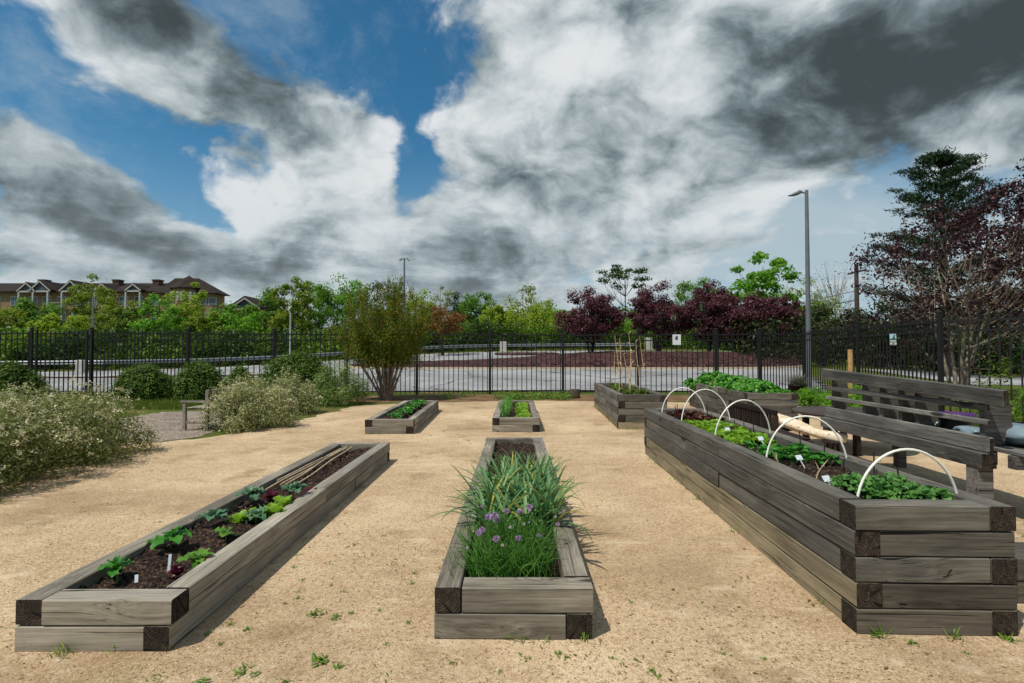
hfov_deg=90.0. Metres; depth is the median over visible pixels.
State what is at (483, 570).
chive plant
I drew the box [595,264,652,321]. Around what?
cedar tree
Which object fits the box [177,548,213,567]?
plant
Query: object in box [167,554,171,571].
plant tag
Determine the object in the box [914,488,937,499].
bean seedling
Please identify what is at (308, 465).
bamboo cane
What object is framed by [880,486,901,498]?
bean seedling
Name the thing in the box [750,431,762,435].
lettuce plant
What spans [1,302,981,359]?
woods
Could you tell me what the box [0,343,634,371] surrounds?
guardrail
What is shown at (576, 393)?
tree stump
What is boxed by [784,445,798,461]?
spinach plant
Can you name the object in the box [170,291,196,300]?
tower window
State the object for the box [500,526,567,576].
chive plant
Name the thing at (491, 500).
leek plant
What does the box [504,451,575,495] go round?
leek plant
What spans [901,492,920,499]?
bean seedling
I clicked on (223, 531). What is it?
cabbage seedling
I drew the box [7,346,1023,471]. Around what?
ground
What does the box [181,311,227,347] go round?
deciduous tree
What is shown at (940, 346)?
iron fence
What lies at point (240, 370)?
variegated shrub
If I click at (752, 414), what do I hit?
garden bench
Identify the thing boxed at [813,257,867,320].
bare tree
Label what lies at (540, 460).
leek plant
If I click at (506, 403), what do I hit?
onion plant
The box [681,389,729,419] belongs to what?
hoop
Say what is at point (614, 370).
dry stalk plant
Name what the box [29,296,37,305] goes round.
window
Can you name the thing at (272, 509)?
lettuce plant
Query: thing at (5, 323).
deciduous tree
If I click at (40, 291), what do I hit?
apartment building
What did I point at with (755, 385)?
potato plant
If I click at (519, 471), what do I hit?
leek plant
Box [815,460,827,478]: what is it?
twig
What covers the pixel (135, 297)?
window
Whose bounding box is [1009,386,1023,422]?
perennial clump
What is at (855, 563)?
raised bed
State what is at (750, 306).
plum tree
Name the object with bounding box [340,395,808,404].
earth strip
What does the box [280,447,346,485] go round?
bamboo cane
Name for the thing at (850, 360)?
pole
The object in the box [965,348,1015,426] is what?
rose bush
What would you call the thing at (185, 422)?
garden bench
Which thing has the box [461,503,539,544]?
chive plant
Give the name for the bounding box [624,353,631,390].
dry stalk plant
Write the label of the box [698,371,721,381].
potato plant
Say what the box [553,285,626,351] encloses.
plum tree
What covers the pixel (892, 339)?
fence sign
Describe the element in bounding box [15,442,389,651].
raised bed
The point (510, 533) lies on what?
chive plant
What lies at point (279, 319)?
deciduous tree
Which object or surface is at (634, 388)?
herb tuft
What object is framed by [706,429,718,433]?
lettuce plant
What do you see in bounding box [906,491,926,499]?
bean seedling
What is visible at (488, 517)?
chive plant
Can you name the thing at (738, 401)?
hoop
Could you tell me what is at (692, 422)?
lettuce plant
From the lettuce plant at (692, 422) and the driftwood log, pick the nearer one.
the lettuce plant at (692, 422)
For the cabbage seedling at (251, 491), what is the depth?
4.42 m
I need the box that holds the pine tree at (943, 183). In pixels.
[855,146,1021,376]
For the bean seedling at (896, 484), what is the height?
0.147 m
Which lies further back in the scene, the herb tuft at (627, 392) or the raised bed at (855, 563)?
the herb tuft at (627, 392)
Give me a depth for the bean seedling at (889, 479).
3.16 m
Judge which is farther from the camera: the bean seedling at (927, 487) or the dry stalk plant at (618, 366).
the dry stalk plant at (618, 366)
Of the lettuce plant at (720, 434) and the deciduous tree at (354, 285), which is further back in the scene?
the deciduous tree at (354, 285)
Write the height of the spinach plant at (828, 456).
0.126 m
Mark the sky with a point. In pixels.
(241, 148)
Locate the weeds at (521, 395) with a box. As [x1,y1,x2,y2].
[442,389,573,399]
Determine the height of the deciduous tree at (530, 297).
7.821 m
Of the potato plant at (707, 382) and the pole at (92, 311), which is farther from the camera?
the pole at (92, 311)
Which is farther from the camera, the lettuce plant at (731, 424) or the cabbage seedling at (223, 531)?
the lettuce plant at (731, 424)
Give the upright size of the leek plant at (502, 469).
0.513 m
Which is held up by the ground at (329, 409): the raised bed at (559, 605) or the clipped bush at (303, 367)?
the clipped bush at (303, 367)
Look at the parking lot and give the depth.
26.10 m
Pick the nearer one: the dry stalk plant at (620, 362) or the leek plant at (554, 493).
the leek plant at (554, 493)
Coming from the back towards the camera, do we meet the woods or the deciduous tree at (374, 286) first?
the woods
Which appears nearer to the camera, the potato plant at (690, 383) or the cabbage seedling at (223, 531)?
the cabbage seedling at (223, 531)
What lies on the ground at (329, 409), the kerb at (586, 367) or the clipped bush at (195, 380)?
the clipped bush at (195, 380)
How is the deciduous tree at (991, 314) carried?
on the ground at (329, 409)
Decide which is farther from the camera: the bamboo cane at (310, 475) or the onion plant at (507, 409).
the onion plant at (507, 409)
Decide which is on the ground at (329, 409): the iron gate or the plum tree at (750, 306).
the iron gate
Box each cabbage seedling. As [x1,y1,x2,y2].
[98,555,134,582]
[146,525,191,549]
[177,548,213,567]
[194,509,227,525]
[213,526,236,539]
[236,486,264,506]
[243,505,266,523]
[281,481,308,500]
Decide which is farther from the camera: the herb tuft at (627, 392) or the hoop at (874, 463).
the herb tuft at (627, 392)
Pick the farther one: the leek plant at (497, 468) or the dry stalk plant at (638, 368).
the dry stalk plant at (638, 368)
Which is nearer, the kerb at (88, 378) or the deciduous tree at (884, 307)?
the kerb at (88, 378)
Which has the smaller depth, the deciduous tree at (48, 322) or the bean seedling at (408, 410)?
the bean seedling at (408, 410)
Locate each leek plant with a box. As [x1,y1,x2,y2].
[426,463,537,532]
[452,457,536,514]
[455,449,537,498]
[465,452,546,517]
[469,457,522,484]
[483,451,555,499]
[488,476,579,545]
[491,468,592,542]
[493,449,554,481]
[493,460,590,508]
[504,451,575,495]
[513,450,561,480]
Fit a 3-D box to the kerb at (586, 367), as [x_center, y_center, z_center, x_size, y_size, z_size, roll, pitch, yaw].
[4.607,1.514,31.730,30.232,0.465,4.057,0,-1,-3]
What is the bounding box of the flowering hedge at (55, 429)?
[0,377,164,501]
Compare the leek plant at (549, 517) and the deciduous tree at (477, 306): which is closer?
the leek plant at (549, 517)
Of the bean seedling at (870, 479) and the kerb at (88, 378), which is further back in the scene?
the kerb at (88, 378)
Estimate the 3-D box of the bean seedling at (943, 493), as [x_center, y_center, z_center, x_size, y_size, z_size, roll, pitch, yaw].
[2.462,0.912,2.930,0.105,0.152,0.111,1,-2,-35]
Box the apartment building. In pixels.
[0,276,229,352]
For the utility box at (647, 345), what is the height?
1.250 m
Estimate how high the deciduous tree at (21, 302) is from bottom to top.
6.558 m
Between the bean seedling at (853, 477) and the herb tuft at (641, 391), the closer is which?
the bean seedling at (853, 477)
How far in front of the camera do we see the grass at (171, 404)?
14.48 m
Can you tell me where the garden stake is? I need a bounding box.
[873,452,874,474]
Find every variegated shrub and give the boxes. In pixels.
[191,372,301,433]
[217,364,255,397]
[260,366,322,414]
[309,360,371,407]
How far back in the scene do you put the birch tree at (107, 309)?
52.37 m
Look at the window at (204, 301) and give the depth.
106.61 m
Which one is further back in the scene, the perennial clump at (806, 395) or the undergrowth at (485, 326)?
the undergrowth at (485, 326)
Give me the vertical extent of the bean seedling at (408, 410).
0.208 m
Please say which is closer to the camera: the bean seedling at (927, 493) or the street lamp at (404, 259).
the bean seedling at (927, 493)
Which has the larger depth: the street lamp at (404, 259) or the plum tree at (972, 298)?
the street lamp at (404, 259)
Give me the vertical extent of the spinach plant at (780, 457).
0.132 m
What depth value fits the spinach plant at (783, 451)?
4.32 m
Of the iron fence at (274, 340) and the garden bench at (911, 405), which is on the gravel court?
the garden bench at (911, 405)
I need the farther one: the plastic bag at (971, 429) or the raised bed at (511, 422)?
the raised bed at (511, 422)
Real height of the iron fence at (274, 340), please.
2.560 m
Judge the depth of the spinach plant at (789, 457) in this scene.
4.04 m
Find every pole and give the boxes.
[92,297,93,326]
[289,313,290,357]
[847,264,863,360]
[848,349,853,395]
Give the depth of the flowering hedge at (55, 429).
6.69 m
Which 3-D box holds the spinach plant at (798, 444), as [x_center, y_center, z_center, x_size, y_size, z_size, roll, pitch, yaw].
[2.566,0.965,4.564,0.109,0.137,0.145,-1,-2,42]
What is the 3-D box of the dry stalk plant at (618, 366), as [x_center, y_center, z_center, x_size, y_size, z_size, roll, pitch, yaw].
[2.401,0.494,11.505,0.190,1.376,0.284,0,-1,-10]
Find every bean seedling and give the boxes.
[387,413,400,418]
[394,409,408,413]
[399,407,412,412]
[829,481,848,488]
[833,474,847,490]
[834,478,852,490]
[841,473,865,493]
[848,486,866,497]
[850,477,870,487]
[854,484,872,498]
[863,486,887,498]
[865,477,874,482]
[866,477,889,487]
[866,488,884,498]
[872,489,900,498]
[879,474,899,485]
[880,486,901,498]
[885,471,908,482]
[891,481,908,494]
[892,474,905,479]
[898,486,908,497]
[901,485,913,495]
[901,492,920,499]
[905,483,921,489]
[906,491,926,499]
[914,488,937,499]
[916,486,937,495]
[920,485,941,490]
[932,488,955,499]
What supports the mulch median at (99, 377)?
on the parking lot
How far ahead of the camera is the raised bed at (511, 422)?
9.82 m
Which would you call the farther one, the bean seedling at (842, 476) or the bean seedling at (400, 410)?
the bean seedling at (400, 410)
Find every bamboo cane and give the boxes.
[265,448,341,490]
[277,445,347,480]
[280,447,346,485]
[284,450,339,485]
[298,446,352,483]
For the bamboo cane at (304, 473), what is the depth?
5.44 m
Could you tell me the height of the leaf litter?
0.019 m
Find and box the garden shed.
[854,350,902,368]
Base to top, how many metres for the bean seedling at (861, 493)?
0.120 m
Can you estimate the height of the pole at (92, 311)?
4.800 m
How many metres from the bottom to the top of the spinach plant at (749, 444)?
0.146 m
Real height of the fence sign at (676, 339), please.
0.380 m
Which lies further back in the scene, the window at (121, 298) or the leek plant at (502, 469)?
the window at (121, 298)
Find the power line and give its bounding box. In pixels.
[679,291,853,308]
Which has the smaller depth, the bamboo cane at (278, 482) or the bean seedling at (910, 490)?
the bean seedling at (910, 490)
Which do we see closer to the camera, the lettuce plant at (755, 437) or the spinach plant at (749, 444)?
the spinach plant at (749, 444)
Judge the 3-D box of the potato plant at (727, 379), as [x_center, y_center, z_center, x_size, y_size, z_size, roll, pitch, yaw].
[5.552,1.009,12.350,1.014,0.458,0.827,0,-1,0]
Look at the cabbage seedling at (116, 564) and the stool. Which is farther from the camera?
the stool
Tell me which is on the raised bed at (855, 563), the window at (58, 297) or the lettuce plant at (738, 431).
the lettuce plant at (738, 431)
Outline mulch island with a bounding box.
[350,351,801,366]
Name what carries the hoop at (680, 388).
on the raised bed at (855, 563)
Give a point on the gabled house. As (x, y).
(244, 301)
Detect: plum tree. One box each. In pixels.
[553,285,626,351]
[627,279,691,350]
[675,279,744,350]
[700,291,776,351]
[748,294,805,353]
[849,198,1023,401]
[949,158,1023,340]
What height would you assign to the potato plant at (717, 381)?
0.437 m
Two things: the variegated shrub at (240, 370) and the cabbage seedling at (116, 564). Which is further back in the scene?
the variegated shrub at (240, 370)
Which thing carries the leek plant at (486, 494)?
on the raised bed at (559, 605)
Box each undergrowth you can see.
[0,318,931,369]
[712,312,1023,376]
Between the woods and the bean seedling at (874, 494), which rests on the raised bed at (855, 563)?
the bean seedling at (874, 494)
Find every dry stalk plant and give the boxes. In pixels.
[612,356,616,386]
[615,341,623,388]
[617,334,623,387]
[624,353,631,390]
[628,331,636,387]
[632,340,639,388]
[639,337,647,387]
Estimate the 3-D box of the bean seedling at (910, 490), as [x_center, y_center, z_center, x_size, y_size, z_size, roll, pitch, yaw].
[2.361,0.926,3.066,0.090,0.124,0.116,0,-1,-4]
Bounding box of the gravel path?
[77,410,253,444]
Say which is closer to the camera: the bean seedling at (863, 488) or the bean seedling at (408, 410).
the bean seedling at (863, 488)
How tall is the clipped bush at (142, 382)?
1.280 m
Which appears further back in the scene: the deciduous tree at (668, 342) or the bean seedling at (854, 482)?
the deciduous tree at (668, 342)
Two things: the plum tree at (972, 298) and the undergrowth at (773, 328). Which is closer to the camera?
the plum tree at (972, 298)
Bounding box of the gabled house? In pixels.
[224,296,279,350]
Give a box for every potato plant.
[682,376,702,388]
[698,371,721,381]
[702,373,729,384]
[708,374,734,388]
[720,374,748,387]
[724,378,773,392]
[738,378,790,396]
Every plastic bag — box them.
[952,425,979,434]
[1005,423,1023,445]
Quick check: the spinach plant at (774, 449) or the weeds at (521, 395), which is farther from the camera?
the weeds at (521, 395)
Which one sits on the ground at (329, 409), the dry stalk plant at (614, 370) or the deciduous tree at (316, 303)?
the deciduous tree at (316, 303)
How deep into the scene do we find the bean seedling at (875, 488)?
3.00 m
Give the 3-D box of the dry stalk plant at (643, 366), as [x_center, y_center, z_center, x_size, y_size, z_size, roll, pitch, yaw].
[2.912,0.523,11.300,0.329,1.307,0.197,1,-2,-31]
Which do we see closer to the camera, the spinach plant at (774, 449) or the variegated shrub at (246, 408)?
the spinach plant at (774, 449)
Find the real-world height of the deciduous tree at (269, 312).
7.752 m
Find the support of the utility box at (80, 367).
on the parking lot
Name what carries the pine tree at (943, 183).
on the ground at (329, 409)
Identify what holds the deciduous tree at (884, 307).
on the ground at (329, 409)
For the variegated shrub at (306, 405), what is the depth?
12.80 m
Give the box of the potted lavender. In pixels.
[780,372,812,399]
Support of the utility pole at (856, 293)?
on the ground at (329, 409)
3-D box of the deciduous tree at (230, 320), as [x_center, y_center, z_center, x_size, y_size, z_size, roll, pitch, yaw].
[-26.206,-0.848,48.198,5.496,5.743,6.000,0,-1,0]
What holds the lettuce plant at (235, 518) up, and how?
on the raised bed at (92, 607)
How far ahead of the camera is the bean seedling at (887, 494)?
2.92 m
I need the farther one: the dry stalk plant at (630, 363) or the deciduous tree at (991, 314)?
the deciduous tree at (991, 314)
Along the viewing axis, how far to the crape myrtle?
16.37 m
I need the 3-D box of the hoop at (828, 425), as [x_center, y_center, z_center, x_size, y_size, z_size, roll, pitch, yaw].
[2.332,0.873,4.061,0.625,0.572,0.024,0,-1,7]
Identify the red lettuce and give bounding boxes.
[166,565,185,577]
[264,489,276,499]
[302,487,316,493]
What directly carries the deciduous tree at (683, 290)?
on the ground at (329, 409)
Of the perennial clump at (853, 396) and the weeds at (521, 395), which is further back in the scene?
the weeds at (521, 395)
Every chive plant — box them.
[445,513,520,561]
[445,526,523,576]
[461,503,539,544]
[472,526,544,577]
[482,508,553,559]
[492,504,581,564]
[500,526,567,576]
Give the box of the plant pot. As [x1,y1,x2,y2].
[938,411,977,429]
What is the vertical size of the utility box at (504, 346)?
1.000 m
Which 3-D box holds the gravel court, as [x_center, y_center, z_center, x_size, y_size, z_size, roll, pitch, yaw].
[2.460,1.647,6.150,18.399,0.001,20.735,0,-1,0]
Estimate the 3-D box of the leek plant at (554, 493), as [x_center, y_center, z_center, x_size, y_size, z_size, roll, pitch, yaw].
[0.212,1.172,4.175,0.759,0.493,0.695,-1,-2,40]
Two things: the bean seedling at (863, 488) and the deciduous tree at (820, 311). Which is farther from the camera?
the deciduous tree at (820, 311)
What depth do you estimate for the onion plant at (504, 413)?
10.11 m
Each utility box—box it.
[74,360,88,372]
[500,342,506,351]
[644,337,653,349]
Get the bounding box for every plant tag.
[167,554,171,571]
[795,455,804,467]
[821,475,830,484]
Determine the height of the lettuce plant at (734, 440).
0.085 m
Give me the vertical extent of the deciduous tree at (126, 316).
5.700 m
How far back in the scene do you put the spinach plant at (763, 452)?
4.22 m
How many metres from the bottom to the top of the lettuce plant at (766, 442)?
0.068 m
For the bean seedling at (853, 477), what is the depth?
3.22 m
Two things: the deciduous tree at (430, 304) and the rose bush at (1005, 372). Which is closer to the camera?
the rose bush at (1005, 372)
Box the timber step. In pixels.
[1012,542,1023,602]
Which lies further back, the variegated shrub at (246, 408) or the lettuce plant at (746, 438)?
the variegated shrub at (246, 408)
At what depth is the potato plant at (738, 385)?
11.65 m
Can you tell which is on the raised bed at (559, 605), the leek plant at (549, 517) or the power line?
the leek plant at (549, 517)
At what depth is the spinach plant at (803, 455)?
4.13 m
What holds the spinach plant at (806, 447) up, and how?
on the raised bed at (855, 563)
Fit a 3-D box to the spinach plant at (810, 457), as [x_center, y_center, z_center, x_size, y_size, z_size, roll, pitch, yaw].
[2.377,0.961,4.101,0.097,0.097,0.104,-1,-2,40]
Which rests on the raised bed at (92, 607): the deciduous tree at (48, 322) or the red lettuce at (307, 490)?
the red lettuce at (307, 490)
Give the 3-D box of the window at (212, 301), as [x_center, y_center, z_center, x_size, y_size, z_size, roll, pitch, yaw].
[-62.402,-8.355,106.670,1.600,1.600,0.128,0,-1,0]
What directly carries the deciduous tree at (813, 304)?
on the ground at (329, 409)
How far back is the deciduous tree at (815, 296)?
57.30 m
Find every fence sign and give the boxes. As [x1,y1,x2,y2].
[673,334,680,344]
[889,334,896,344]
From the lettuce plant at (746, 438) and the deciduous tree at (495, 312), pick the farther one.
the deciduous tree at (495, 312)
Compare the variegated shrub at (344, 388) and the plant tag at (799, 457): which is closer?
the plant tag at (799, 457)
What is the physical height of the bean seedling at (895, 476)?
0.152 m
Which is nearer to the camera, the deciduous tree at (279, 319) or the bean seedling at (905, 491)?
the bean seedling at (905, 491)
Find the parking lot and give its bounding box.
[26,351,1023,390]
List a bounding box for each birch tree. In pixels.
[60,273,118,332]
[94,296,141,354]
[162,282,207,332]
[427,285,455,319]
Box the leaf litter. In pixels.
[5,414,1019,682]
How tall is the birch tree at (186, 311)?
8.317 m
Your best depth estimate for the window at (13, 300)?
110.13 m
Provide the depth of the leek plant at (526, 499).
3.70 m
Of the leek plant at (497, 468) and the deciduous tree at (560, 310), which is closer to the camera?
the leek plant at (497, 468)
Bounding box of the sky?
[0,0,1023,345]
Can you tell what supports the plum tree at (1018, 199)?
on the ground at (329, 409)
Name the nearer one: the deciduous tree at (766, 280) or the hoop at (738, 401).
the hoop at (738, 401)
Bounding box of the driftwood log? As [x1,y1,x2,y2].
[778,413,847,442]
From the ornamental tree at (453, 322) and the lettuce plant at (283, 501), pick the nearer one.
the lettuce plant at (283, 501)
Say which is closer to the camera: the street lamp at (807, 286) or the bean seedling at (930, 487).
the bean seedling at (930, 487)
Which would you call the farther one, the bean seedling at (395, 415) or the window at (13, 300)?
the window at (13, 300)
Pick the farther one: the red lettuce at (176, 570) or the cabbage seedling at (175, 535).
the cabbage seedling at (175, 535)
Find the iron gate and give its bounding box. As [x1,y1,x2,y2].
[34,329,88,394]
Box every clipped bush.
[0,357,51,405]
[108,362,174,400]
[171,358,226,400]
[250,346,342,402]
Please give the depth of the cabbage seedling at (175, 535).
3.36 m
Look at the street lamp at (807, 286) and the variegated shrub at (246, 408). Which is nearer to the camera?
the variegated shrub at (246, 408)
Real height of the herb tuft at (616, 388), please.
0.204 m
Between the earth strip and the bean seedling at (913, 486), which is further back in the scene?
the earth strip
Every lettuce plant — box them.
[225,509,250,523]
[239,506,269,521]
[264,503,285,517]
[271,495,292,507]
[687,420,700,424]
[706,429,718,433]
[716,432,726,437]
[725,423,738,427]
[726,437,744,444]
[732,429,743,434]
[742,436,755,443]
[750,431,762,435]
[754,434,768,439]
[756,438,774,445]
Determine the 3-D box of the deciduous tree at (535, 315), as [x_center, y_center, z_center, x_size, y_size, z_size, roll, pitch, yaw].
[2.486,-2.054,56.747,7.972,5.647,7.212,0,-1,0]
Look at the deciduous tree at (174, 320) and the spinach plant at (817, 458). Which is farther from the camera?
the deciduous tree at (174, 320)
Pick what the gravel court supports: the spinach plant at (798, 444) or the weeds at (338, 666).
the weeds at (338, 666)
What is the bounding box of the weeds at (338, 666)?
[0,402,1023,682]
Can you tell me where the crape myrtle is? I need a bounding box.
[325,271,433,399]
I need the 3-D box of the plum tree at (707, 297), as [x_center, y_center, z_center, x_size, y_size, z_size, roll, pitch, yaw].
[14.219,-1.675,36.607,4.929,5.621,4.914,0,-1,0]
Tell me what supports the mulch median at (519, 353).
on the parking lot
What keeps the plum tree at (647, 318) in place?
on the mulch island
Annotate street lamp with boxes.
[399,258,409,311]
[788,190,812,391]
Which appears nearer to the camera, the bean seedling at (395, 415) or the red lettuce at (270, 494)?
the red lettuce at (270, 494)
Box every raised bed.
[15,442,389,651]
[365,400,438,433]
[434,437,592,638]
[492,400,539,431]
[594,383,667,428]
[644,408,1017,635]
[689,383,797,425]
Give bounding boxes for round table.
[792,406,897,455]
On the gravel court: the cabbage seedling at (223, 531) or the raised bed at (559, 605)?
the raised bed at (559, 605)
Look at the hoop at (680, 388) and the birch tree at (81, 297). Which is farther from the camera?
the birch tree at (81, 297)
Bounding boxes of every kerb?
[42,376,257,379]
[348,365,801,368]
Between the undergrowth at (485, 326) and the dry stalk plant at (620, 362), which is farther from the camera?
the undergrowth at (485, 326)
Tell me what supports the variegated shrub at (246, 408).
on the gravel court
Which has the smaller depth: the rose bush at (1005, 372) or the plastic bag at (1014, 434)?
the plastic bag at (1014, 434)
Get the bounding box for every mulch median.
[38,374,256,377]
[494,352,558,354]
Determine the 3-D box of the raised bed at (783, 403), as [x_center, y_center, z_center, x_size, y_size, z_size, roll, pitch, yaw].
[5.527,1.466,12.706,1.042,0.687,4.256,0,-1,4]
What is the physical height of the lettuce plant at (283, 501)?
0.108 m
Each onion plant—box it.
[497,400,512,413]
[498,405,510,416]
[500,404,511,415]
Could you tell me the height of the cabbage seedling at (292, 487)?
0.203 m
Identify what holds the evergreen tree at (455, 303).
on the ground at (329, 409)
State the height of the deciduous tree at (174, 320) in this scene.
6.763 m
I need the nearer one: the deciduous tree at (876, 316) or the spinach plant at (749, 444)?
the spinach plant at (749, 444)
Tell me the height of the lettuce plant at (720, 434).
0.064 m
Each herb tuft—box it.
[611,385,625,391]
[621,390,637,393]
[628,386,636,391]
[632,388,649,393]
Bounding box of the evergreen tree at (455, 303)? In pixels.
[443,291,473,339]
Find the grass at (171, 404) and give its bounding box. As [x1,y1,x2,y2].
[35,394,1020,426]
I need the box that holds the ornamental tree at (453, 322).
[416,304,467,354]
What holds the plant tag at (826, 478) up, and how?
on the raised bed at (855, 563)
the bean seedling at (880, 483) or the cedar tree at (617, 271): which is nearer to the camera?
the bean seedling at (880, 483)
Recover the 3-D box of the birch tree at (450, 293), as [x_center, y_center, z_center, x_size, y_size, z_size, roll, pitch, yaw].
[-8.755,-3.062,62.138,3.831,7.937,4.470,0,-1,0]
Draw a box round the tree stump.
[570,389,579,397]
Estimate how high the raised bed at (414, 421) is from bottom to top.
0.276 m
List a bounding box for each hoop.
[662,387,705,411]
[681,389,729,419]
[714,399,770,434]
[766,415,846,457]
[856,448,957,496]
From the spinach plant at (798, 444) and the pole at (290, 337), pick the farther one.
the pole at (290, 337)
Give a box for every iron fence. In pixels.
[0,327,33,372]
[89,327,806,395]
[804,310,1023,423]
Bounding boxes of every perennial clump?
[796,386,827,405]
[812,383,861,406]
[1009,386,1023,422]
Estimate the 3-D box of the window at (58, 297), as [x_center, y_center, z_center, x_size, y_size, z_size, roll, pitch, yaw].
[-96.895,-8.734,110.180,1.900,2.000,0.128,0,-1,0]
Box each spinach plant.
[743,440,757,449]
[759,450,773,456]
[770,447,780,457]
[772,453,786,462]
[778,450,789,460]
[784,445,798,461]
[784,455,795,464]
[793,442,805,454]
[798,445,811,458]
[798,453,810,462]
[801,449,812,461]
[803,455,814,463]
[812,455,824,466]
[821,452,840,465]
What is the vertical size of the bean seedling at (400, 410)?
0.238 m
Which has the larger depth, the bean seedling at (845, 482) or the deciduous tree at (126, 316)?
the deciduous tree at (126, 316)
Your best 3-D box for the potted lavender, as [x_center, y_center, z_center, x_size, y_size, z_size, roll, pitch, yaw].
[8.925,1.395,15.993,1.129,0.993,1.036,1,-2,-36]
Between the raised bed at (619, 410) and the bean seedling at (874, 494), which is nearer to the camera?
the bean seedling at (874, 494)
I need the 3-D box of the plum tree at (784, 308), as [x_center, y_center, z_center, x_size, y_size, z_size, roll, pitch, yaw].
[18.621,-1.180,36.528,4.143,4.621,4.102,0,-1,0]
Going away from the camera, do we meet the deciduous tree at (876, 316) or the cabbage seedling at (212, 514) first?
the cabbage seedling at (212, 514)
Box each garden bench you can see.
[180,386,244,430]
[728,400,813,443]
[820,368,1023,499]
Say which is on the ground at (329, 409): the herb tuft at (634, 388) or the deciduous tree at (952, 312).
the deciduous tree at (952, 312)
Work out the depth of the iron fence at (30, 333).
17.89 m
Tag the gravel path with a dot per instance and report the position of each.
(171, 422)
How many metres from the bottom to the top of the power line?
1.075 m
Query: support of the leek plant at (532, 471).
on the raised bed at (559, 605)
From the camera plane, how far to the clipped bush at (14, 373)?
13.95 m
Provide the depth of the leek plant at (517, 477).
4.17 m
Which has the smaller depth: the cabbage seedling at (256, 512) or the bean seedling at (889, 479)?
the bean seedling at (889, 479)
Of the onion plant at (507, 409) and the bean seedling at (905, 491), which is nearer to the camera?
the bean seedling at (905, 491)
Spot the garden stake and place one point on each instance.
(873, 461)
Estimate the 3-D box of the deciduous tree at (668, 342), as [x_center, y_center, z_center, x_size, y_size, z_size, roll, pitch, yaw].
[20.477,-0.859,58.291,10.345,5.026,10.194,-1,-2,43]
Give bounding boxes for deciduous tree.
[0,297,68,329]
[0,307,39,349]
[25,312,95,342]
[111,305,162,348]
[127,292,192,357]
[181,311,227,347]
[203,301,262,348]
[239,287,291,347]
[268,276,316,350]
[291,280,344,341]
[311,272,374,335]
[340,279,409,318]
[402,288,442,331]
[455,291,496,332]
[479,304,514,338]
[502,283,542,329]
[502,298,563,343]
[542,303,577,334]
[569,318,636,346]
[644,314,721,346]
[672,277,719,320]
[726,251,804,308]
[764,300,833,356]
[779,276,846,321]
[785,304,874,361]
[835,309,922,366]
[867,294,951,368]
[900,298,1023,350]
[913,327,1023,375]
[951,283,1023,372]
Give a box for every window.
[10,296,16,305]
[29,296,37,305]
[42,296,51,305]
[57,296,66,305]
[119,296,127,305]
[134,296,142,305]
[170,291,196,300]
[199,298,206,304]
[208,298,216,304]
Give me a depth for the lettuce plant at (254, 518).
3.92 m
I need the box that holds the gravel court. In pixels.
[0,400,1023,682]
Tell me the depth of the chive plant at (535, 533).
3.30 m
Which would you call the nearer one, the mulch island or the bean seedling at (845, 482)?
the bean seedling at (845, 482)
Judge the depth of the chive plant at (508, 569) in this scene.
2.95 m
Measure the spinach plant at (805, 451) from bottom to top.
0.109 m
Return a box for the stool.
[821,440,843,451]
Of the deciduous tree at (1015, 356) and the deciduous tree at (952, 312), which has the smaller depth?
the deciduous tree at (1015, 356)
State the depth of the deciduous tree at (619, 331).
56.18 m
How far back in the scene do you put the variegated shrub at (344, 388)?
14.95 m
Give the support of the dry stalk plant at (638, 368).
on the raised bed at (619, 410)

